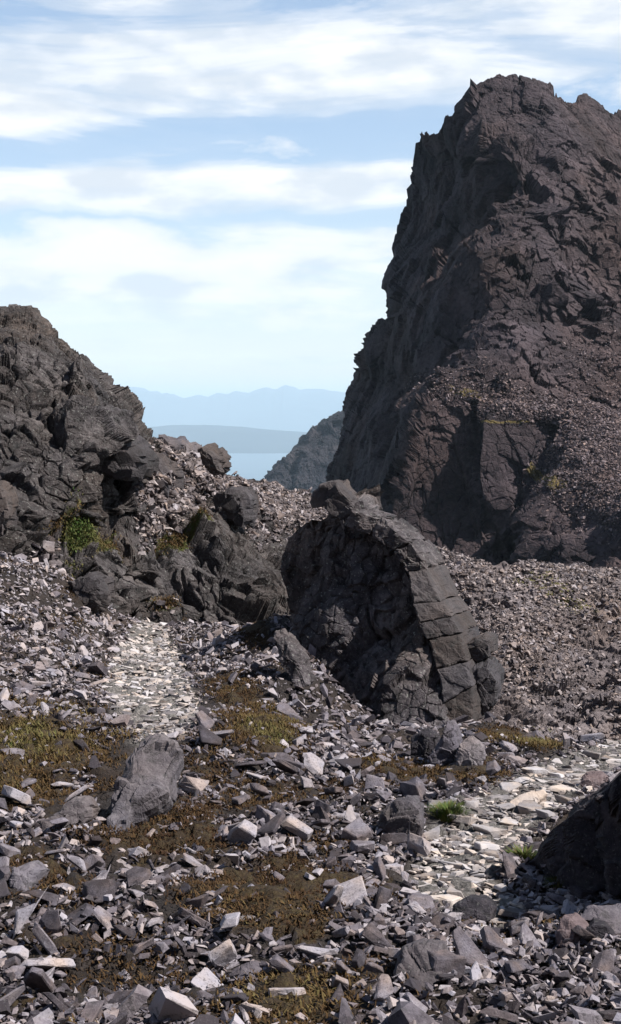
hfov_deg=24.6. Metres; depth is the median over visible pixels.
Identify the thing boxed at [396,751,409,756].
loose stone
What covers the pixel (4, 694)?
loose stone
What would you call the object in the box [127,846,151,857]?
loose stone
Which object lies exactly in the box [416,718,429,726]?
loose stone
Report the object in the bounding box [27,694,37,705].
loose stone
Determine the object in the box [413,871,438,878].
loose stone
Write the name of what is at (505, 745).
loose stone
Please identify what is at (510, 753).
loose stone
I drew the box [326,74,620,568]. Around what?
mountain
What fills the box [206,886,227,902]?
loose stone
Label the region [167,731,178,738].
loose stone
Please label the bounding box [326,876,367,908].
loose stone
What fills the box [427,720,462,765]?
rock
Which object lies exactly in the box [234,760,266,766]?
loose stone
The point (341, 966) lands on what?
loose stone
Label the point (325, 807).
loose stone
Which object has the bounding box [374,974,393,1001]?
loose stone
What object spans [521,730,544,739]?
loose stone
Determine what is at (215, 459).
boulder
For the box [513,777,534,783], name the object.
loose stone
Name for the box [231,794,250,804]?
loose stone
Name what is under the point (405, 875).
loose stone
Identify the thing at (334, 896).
loose stone
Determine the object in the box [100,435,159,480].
boulder
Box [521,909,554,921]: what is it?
loose stone
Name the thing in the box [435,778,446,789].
loose stone
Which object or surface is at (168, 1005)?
loose stones
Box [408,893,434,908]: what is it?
loose stone
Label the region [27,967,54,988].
loose stone
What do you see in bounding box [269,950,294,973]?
loose stone
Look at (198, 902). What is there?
loose stone
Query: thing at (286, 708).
loose stone
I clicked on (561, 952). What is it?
loose stone
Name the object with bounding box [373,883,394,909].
loose stone
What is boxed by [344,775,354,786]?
loose stone
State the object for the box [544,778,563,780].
loose stone
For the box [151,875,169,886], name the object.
loose stone
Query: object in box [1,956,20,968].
loose stone
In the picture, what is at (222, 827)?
loose stone
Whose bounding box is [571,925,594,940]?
loose stone
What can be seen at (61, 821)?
loose stone
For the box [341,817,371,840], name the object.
loose stone
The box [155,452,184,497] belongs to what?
boulder
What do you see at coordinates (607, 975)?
loose stone
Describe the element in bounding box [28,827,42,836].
loose stone
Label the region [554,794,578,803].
loose stone
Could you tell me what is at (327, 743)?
loose stone
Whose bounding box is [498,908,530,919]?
loose stone
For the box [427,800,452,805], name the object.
loose stone
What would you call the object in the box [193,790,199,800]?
loose stone
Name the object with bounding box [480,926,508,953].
loose stone
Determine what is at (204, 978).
loose stone
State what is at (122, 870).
loose stone
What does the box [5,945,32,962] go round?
loose stone
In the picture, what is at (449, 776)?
loose stone
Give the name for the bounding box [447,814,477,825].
loose stone
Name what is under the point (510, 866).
loose stone
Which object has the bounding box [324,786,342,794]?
loose stone
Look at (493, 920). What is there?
loose stone
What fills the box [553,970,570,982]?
loose stone
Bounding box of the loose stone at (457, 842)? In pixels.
[446,840,461,846]
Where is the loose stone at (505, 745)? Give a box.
[499,740,517,752]
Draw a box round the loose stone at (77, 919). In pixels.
[67,903,93,925]
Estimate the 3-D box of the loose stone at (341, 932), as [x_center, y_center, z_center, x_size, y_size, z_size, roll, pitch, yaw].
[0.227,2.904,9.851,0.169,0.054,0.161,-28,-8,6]
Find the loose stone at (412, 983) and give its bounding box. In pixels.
[404,977,422,993]
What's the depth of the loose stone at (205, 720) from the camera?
16.41 m
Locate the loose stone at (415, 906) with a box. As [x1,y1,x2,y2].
[407,901,426,914]
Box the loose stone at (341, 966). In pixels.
[335,960,349,972]
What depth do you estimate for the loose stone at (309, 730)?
16.77 m
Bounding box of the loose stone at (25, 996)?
[17,994,32,998]
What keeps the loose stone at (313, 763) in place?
on the ground at (276, 893)
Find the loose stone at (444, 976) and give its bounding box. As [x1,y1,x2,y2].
[435,973,453,979]
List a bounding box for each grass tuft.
[425,799,469,822]
[505,844,538,861]
[542,874,562,889]
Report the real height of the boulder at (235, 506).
1.144 m
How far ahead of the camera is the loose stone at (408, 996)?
8.49 m
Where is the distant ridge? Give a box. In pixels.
[264,410,344,493]
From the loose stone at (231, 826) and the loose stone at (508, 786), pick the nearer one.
the loose stone at (231, 826)
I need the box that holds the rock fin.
[281,479,504,725]
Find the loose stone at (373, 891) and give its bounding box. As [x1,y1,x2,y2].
[366,888,377,897]
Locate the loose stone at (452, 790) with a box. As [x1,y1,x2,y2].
[445,786,461,797]
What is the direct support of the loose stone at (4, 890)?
on the ground at (276, 893)
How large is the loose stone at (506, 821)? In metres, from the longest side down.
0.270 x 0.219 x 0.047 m
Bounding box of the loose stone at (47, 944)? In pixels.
[32,922,59,955]
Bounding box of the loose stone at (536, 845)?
[524,841,541,850]
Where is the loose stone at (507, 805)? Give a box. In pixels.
[494,803,514,810]
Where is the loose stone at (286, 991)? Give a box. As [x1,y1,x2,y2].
[268,987,305,996]
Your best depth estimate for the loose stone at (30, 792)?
13.84 m
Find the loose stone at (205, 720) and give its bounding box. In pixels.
[195,710,214,728]
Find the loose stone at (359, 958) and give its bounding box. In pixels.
[352,948,366,968]
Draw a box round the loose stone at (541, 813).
[535,809,555,818]
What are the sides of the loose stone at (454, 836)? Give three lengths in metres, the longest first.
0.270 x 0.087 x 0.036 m
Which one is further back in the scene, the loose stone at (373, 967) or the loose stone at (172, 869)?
the loose stone at (172, 869)
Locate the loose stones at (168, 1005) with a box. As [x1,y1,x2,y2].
[0,551,620,1023]
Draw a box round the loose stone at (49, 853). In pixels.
[44,848,65,855]
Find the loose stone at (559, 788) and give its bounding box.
[546,784,575,792]
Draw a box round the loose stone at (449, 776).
[446,772,456,785]
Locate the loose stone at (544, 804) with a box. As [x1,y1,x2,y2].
[539,801,557,806]
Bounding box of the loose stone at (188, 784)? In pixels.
[179,776,215,795]
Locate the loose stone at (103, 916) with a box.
[92,906,113,936]
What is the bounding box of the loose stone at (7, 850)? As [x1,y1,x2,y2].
[0,843,20,856]
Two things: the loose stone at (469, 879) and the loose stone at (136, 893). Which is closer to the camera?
the loose stone at (136, 893)
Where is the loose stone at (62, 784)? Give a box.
[50,780,74,786]
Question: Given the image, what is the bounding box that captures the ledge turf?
[39,487,214,620]
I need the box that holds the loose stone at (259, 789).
[250,783,268,795]
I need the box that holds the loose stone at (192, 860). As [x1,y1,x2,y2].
[183,853,202,866]
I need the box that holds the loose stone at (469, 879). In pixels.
[461,877,484,881]
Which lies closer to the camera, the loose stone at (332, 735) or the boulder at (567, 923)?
the boulder at (567, 923)
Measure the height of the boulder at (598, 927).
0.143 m
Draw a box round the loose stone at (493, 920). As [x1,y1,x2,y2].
[486,919,496,926]
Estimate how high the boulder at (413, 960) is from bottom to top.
0.323 m
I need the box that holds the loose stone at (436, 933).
[423,931,439,938]
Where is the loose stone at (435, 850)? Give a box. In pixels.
[431,848,441,856]
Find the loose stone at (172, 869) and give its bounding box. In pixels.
[161,864,180,875]
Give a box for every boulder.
[0,480,18,535]
[9,860,49,892]
[37,795,100,833]
[68,571,114,612]
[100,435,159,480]
[155,434,188,453]
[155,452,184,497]
[181,440,201,452]
[198,442,231,476]
[212,486,258,528]
[377,795,424,836]
[393,938,447,989]
[410,727,439,759]
[453,894,496,922]
[456,736,485,765]
[529,772,620,895]
[555,912,588,947]
[580,771,608,788]
[586,917,614,943]
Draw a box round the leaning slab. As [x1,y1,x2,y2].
[106,733,183,836]
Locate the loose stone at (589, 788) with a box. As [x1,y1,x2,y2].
[583,786,592,791]
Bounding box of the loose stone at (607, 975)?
[602,971,620,982]
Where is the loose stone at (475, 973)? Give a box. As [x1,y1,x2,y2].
[469,961,482,980]
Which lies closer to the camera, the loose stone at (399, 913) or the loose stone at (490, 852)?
the loose stone at (399, 913)
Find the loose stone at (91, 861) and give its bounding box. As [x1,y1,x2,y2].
[75,854,104,871]
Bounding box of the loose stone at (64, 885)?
[47,883,74,893]
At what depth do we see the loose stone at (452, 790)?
13.98 m
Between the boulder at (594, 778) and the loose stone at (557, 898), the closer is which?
the loose stone at (557, 898)
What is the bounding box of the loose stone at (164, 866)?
[150,864,168,873]
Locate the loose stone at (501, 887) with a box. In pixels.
[493,883,506,891]
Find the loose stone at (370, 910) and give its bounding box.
[363,905,376,915]
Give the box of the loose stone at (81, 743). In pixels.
[73,739,90,751]
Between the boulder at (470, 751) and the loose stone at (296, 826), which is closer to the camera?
the loose stone at (296, 826)
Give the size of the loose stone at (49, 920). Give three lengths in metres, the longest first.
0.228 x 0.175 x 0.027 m
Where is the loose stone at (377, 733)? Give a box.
[365,730,382,739]
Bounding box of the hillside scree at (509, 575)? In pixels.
[307,504,620,743]
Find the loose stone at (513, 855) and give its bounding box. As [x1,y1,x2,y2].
[508,852,523,870]
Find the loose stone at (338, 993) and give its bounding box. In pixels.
[329,983,343,1003]
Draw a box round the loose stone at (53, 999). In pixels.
[42,992,73,1017]
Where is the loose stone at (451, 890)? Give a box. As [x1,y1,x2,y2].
[446,885,464,897]
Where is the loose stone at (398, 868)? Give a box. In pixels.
[384,863,403,873]
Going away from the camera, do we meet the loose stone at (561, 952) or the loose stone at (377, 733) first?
the loose stone at (561, 952)
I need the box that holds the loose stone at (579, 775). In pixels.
[564,773,584,777]
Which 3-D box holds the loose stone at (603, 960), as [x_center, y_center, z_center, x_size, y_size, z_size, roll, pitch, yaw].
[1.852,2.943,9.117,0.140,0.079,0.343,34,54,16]
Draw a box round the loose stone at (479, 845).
[474,841,499,849]
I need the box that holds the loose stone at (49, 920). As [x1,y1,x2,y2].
[39,910,61,934]
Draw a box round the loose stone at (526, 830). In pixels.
[517,829,531,834]
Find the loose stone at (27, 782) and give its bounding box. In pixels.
[20,778,36,788]
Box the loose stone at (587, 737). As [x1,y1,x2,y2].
[580,733,604,741]
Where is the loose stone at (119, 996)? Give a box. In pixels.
[111,989,132,1003]
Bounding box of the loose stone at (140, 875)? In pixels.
[126,866,151,886]
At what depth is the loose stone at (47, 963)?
9.36 m
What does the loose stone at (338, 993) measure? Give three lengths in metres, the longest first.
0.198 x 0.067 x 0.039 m
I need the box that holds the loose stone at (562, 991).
[549,988,568,996]
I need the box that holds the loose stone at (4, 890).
[0,878,9,897]
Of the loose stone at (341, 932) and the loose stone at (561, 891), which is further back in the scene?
the loose stone at (561, 891)
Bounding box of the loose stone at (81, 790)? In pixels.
[64,783,89,802]
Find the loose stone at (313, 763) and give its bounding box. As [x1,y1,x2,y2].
[303,752,323,774]
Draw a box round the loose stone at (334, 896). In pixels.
[323,885,343,906]
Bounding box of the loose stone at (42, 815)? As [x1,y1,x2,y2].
[35,810,44,817]
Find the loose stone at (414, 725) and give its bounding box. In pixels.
[411,723,420,729]
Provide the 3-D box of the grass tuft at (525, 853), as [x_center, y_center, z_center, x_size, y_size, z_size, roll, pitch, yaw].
[1.813,2.902,12.068,0.430,0.150,0.436,-4,6,-43]
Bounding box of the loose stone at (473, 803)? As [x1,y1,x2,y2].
[464,799,479,807]
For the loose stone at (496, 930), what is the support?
on the ground at (276, 893)
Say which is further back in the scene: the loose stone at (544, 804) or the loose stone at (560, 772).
the loose stone at (560, 772)
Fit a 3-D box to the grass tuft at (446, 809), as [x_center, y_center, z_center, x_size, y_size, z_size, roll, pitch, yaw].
[1.287,2.805,13.368,0.500,0.163,0.525,0,4,0]
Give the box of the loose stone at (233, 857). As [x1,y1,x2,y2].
[216,846,240,868]
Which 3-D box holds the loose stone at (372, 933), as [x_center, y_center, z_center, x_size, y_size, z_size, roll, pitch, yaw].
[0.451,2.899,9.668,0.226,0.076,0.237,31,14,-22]
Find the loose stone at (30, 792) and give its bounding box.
[25,788,34,798]
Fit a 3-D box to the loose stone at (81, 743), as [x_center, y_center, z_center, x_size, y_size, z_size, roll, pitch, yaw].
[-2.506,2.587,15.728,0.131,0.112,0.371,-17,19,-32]
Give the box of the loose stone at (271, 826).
[257,813,284,837]
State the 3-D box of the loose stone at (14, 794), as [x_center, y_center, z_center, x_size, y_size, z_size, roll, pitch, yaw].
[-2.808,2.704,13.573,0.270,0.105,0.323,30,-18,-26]
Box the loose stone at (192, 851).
[179,846,201,855]
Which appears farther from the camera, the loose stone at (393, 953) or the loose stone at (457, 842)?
the loose stone at (457, 842)
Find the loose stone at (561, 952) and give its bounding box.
[552,947,568,965]
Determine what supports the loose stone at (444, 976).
on the ground at (276, 893)
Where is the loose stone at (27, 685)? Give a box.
[19,680,36,689]
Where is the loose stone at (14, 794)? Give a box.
[1,785,30,804]
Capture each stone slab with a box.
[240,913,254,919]
[274,628,315,686]
[509,790,547,805]
[581,903,620,933]
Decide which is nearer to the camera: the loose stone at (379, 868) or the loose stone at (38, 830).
the loose stone at (379, 868)
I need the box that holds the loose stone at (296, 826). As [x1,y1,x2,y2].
[281,811,312,840]
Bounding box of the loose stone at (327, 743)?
[319,742,333,747]
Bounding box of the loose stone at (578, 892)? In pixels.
[563,882,596,897]
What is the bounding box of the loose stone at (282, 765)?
[272,757,304,775]
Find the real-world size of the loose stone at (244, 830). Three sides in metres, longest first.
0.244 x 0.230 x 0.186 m
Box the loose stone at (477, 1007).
[468,1005,480,1009]
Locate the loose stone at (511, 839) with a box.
[505,836,528,845]
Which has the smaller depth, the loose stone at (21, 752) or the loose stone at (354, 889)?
the loose stone at (354, 889)
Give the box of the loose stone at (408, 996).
[402,992,427,1012]
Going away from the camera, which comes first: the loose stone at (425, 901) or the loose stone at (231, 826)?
the loose stone at (425, 901)
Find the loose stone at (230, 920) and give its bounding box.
[219,912,239,930]
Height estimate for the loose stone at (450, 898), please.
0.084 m
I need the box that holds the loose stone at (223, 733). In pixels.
[213,729,233,737]
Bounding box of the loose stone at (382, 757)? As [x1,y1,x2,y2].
[375,755,391,761]
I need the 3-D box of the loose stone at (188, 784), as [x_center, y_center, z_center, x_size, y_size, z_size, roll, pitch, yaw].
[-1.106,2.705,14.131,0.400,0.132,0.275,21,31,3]
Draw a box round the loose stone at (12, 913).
[2,905,28,916]
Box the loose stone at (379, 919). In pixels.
[373,913,385,925]
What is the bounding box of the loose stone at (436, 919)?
[430,906,456,937]
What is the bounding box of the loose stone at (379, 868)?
[372,856,385,884]
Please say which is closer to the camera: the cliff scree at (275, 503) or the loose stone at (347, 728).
the loose stone at (347, 728)
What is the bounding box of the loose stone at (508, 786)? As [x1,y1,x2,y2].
[499,782,521,792]
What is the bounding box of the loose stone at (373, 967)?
[362,962,383,973]
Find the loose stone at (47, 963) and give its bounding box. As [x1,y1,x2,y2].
[20,957,75,969]
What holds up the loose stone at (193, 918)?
on the ground at (276, 893)
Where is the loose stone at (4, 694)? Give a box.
[0,688,9,703]
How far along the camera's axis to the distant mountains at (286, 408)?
37132.03 m
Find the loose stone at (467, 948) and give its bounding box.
[452,927,488,966]
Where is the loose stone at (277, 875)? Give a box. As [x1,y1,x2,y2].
[271,871,284,882]
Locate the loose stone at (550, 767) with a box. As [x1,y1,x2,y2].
[545,763,556,769]
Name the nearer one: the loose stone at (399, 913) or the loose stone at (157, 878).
the loose stone at (399, 913)
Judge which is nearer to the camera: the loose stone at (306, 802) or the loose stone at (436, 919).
the loose stone at (436, 919)
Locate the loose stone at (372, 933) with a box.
[362,922,392,956]
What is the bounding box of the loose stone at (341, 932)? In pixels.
[332,926,349,937]
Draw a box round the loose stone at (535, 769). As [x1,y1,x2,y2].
[521,766,548,773]
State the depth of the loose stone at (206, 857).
11.64 m
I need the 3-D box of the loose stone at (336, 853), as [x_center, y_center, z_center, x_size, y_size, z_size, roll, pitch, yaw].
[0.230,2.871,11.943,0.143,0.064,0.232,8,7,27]
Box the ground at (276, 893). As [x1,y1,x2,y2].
[0,557,620,1023]
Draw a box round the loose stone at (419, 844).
[407,833,430,856]
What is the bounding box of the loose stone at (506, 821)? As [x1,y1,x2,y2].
[498,816,518,825]
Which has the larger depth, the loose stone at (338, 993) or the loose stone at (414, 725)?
the loose stone at (414, 725)
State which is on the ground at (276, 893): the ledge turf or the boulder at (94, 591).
the boulder at (94, 591)
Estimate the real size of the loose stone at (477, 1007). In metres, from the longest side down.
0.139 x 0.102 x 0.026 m
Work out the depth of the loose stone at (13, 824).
12.31 m
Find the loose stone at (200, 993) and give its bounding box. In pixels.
[195,990,211,1005]
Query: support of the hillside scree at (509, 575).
on the hillside
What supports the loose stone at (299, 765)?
on the ground at (276, 893)
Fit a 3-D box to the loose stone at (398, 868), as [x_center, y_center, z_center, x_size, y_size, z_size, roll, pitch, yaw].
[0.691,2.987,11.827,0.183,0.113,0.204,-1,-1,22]
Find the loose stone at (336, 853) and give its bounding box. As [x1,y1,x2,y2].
[328,848,347,858]
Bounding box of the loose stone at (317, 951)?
[299,945,337,955]
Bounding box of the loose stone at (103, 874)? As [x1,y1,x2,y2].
[92,867,109,879]
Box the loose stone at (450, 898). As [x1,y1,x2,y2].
[430,894,462,905]
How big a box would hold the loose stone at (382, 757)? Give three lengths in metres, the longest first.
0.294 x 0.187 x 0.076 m
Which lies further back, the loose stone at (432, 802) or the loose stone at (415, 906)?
the loose stone at (432, 802)
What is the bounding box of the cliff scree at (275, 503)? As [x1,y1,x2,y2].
[5,434,326,621]
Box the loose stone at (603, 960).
[589,949,613,977]
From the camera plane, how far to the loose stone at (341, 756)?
15.57 m
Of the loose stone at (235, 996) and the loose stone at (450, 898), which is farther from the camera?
the loose stone at (450, 898)
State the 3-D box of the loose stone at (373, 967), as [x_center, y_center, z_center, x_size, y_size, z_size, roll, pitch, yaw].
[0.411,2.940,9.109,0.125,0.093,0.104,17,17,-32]
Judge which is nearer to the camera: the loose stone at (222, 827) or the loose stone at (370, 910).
the loose stone at (370, 910)
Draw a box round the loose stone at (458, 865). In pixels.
[434,860,467,868]
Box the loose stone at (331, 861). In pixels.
[326,856,336,868]
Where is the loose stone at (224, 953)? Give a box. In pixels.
[208,939,236,966]
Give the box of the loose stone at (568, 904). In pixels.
[561,899,575,914]
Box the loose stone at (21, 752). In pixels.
[0,748,24,756]
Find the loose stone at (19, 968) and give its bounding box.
[4,965,25,973]
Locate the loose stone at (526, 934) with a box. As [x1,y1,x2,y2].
[519,923,542,948]
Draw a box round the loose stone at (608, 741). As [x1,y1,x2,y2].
[605,739,619,743]
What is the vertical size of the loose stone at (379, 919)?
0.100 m
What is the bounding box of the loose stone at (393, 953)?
[388,947,399,960]
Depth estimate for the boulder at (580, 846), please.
10.85 m
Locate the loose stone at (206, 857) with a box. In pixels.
[203,854,211,861]
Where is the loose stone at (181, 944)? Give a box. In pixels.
[171,925,188,958]
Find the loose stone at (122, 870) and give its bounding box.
[120,868,128,873]
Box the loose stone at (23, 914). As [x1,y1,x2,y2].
[12,887,47,939]
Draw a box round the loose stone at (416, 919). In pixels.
[412,914,421,931]
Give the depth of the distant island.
20821.62 m
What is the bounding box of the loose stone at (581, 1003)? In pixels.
[576,996,597,1006]
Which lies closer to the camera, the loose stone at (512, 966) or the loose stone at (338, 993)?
the loose stone at (338, 993)
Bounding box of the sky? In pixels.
[0,0,620,397]
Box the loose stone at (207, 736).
[190,718,221,745]
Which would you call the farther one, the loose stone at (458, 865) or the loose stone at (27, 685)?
the loose stone at (27, 685)
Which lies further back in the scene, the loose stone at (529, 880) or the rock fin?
the rock fin
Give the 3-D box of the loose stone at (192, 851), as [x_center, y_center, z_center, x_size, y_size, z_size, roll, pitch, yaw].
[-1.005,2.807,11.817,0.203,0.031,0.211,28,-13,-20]
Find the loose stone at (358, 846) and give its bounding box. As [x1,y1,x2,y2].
[349,840,374,851]
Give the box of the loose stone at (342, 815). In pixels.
[334,811,359,819]
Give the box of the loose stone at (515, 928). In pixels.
[509,919,528,935]
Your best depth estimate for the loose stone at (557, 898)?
10.68 m
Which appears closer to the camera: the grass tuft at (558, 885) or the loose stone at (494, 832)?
the grass tuft at (558, 885)
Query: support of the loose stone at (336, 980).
on the ground at (276, 893)
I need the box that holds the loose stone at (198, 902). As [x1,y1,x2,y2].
[183,893,208,908]
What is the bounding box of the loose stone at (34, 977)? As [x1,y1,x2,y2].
[24,967,55,994]
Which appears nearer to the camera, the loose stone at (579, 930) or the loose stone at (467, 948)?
the loose stone at (467, 948)
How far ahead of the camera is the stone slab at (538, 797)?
13.70 m
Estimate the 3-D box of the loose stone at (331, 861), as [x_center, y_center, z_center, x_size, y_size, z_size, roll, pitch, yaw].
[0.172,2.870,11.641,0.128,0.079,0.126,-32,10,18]
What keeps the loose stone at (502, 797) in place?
on the ground at (276, 893)
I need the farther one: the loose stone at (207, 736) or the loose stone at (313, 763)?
the loose stone at (207, 736)
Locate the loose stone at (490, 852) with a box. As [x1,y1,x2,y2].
[479,849,500,857]
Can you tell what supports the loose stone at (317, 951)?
on the ground at (276, 893)
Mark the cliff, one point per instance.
(70, 418)
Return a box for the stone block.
[237,960,262,982]
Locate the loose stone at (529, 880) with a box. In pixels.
[522,874,536,887]
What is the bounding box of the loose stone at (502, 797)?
[478,790,512,800]
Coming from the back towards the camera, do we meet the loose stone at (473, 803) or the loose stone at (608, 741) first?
the loose stone at (608, 741)
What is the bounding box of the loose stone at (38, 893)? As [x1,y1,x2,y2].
[29,881,69,905]
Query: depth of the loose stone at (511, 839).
12.71 m
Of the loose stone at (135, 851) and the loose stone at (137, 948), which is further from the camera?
the loose stone at (135, 851)
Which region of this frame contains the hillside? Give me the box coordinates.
[309,507,620,743]
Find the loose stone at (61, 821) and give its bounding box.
[44,817,68,824]
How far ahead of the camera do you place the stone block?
9.27 m
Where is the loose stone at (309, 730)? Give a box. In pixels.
[298,727,312,733]
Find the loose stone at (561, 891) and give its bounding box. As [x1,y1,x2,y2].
[555,888,568,894]
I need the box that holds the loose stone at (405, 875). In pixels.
[401,871,408,881]
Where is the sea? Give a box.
[225,453,288,480]
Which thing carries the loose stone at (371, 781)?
on the ground at (276, 893)
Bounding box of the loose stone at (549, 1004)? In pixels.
[542,1000,566,1019]
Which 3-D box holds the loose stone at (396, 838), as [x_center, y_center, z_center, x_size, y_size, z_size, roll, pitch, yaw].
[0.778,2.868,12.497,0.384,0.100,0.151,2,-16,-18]
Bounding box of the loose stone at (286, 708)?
[277,702,298,716]
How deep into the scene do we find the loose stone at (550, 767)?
16.10 m
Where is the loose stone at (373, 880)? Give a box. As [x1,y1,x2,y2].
[364,878,380,886]
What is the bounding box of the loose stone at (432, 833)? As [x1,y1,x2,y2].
[424,826,439,840]
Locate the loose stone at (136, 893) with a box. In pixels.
[128,887,144,896]
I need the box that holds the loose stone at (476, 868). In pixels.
[472,865,485,872]
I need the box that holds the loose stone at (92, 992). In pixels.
[86,986,97,998]
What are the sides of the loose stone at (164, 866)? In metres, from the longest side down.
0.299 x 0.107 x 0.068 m
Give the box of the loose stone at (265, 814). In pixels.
[252,805,275,822]
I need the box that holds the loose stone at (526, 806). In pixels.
[517,800,542,813]
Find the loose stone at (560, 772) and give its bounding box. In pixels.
[546,769,566,775]
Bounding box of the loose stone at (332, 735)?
[320,732,339,740]
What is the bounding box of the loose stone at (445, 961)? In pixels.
[427,949,466,981]
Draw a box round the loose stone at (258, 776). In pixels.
[245,772,264,778]
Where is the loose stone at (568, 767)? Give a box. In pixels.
[561,765,583,770]
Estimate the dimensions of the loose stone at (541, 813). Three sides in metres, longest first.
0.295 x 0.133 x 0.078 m
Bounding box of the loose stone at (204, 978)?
[190,967,223,989]
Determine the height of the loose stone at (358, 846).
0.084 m
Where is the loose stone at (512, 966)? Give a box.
[504,959,528,972]
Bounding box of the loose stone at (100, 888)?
[82,879,117,903]
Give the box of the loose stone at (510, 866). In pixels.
[502,851,521,881]
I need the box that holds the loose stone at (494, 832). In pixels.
[472,824,507,837]
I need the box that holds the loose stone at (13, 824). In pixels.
[9,821,23,827]
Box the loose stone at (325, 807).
[312,799,330,819]
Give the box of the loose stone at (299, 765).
[282,759,304,768]
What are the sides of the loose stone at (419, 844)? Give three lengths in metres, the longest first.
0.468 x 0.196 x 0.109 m
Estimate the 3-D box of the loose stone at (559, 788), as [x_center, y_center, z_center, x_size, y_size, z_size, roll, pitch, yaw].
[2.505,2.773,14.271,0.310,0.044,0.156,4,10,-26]
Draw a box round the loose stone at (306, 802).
[295,798,315,809]
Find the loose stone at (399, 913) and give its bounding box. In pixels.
[397,910,405,924]
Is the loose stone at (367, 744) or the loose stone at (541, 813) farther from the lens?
the loose stone at (367, 744)
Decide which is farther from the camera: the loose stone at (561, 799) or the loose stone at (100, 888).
the loose stone at (561, 799)
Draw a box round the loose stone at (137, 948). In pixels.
[130,936,154,954]
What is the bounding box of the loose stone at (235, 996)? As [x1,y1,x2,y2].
[222,992,248,1001]
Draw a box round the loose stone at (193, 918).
[178,907,212,929]
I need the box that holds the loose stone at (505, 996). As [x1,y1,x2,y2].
[498,990,513,1001]
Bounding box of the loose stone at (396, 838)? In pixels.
[378,833,408,843]
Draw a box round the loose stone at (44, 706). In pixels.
[40,702,49,717]
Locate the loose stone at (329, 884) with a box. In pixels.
[323,879,339,889]
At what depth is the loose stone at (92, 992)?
9.14 m
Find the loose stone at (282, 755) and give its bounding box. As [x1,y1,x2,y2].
[266,752,293,760]
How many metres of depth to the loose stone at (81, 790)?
13.91 m
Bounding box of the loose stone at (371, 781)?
[364,774,384,790]
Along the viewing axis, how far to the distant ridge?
1468.91 m
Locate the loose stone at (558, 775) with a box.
[548,772,564,777]
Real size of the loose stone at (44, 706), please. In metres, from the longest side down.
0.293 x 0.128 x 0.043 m
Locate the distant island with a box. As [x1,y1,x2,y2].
[147,425,306,452]
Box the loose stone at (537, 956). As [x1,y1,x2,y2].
[534,952,544,962]
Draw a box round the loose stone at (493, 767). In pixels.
[486,760,500,775]
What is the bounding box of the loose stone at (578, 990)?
[570,985,603,999]
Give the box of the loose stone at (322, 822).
[309,819,329,826]
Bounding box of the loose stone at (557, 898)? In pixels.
[545,890,566,904]
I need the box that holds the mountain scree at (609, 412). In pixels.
[401,95,620,547]
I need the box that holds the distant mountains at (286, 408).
[129,385,344,431]
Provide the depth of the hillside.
40.46 m
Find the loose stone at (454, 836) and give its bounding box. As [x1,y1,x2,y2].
[449,835,467,838]
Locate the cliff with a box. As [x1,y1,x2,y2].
[0,304,324,625]
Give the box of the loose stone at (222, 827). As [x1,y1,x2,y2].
[214,825,228,842]
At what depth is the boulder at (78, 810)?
12.29 m
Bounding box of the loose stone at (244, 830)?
[227,819,256,845]
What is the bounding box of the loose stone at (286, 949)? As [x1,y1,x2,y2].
[270,944,292,957]
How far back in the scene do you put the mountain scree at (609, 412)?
189.68 m
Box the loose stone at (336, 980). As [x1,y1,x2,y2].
[331,974,348,990]
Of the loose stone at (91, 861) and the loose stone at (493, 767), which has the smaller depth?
the loose stone at (91, 861)
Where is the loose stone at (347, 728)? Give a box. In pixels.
[341,723,350,733]
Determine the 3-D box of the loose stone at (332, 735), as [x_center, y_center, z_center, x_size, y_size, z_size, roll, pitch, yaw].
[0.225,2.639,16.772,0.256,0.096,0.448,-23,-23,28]
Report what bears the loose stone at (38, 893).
on the ground at (276, 893)
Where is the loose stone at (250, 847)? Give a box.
[247,845,263,857]
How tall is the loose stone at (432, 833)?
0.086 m
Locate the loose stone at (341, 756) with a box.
[328,753,348,766]
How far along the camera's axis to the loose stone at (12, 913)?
10.31 m
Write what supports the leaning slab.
on the ground at (276, 893)
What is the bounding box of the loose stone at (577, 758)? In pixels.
[573,755,582,762]
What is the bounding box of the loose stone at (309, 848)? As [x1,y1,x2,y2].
[302,843,315,853]
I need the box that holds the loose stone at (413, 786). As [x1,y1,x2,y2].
[397,776,426,799]
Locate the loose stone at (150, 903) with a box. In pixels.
[143,896,158,908]
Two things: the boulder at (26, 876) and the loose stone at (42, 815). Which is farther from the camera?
the loose stone at (42, 815)
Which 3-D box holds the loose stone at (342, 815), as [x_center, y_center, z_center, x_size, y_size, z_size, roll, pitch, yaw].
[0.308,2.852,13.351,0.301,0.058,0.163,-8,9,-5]
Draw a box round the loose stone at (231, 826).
[228,822,239,830]
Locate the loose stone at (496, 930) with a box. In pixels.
[491,927,502,934]
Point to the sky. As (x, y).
(207, 198)
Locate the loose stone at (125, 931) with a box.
[113,924,139,942]
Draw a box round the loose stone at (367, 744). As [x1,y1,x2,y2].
[359,742,372,748]
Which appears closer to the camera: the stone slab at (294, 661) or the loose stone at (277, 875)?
the loose stone at (277, 875)
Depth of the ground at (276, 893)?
12.19 m
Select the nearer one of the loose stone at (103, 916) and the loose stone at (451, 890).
the loose stone at (103, 916)
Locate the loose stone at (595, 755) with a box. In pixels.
[582,750,600,758]
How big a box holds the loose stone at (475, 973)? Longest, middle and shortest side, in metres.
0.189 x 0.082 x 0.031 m
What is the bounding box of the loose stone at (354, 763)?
[334,757,361,770]
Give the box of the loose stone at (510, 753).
[498,752,514,755]

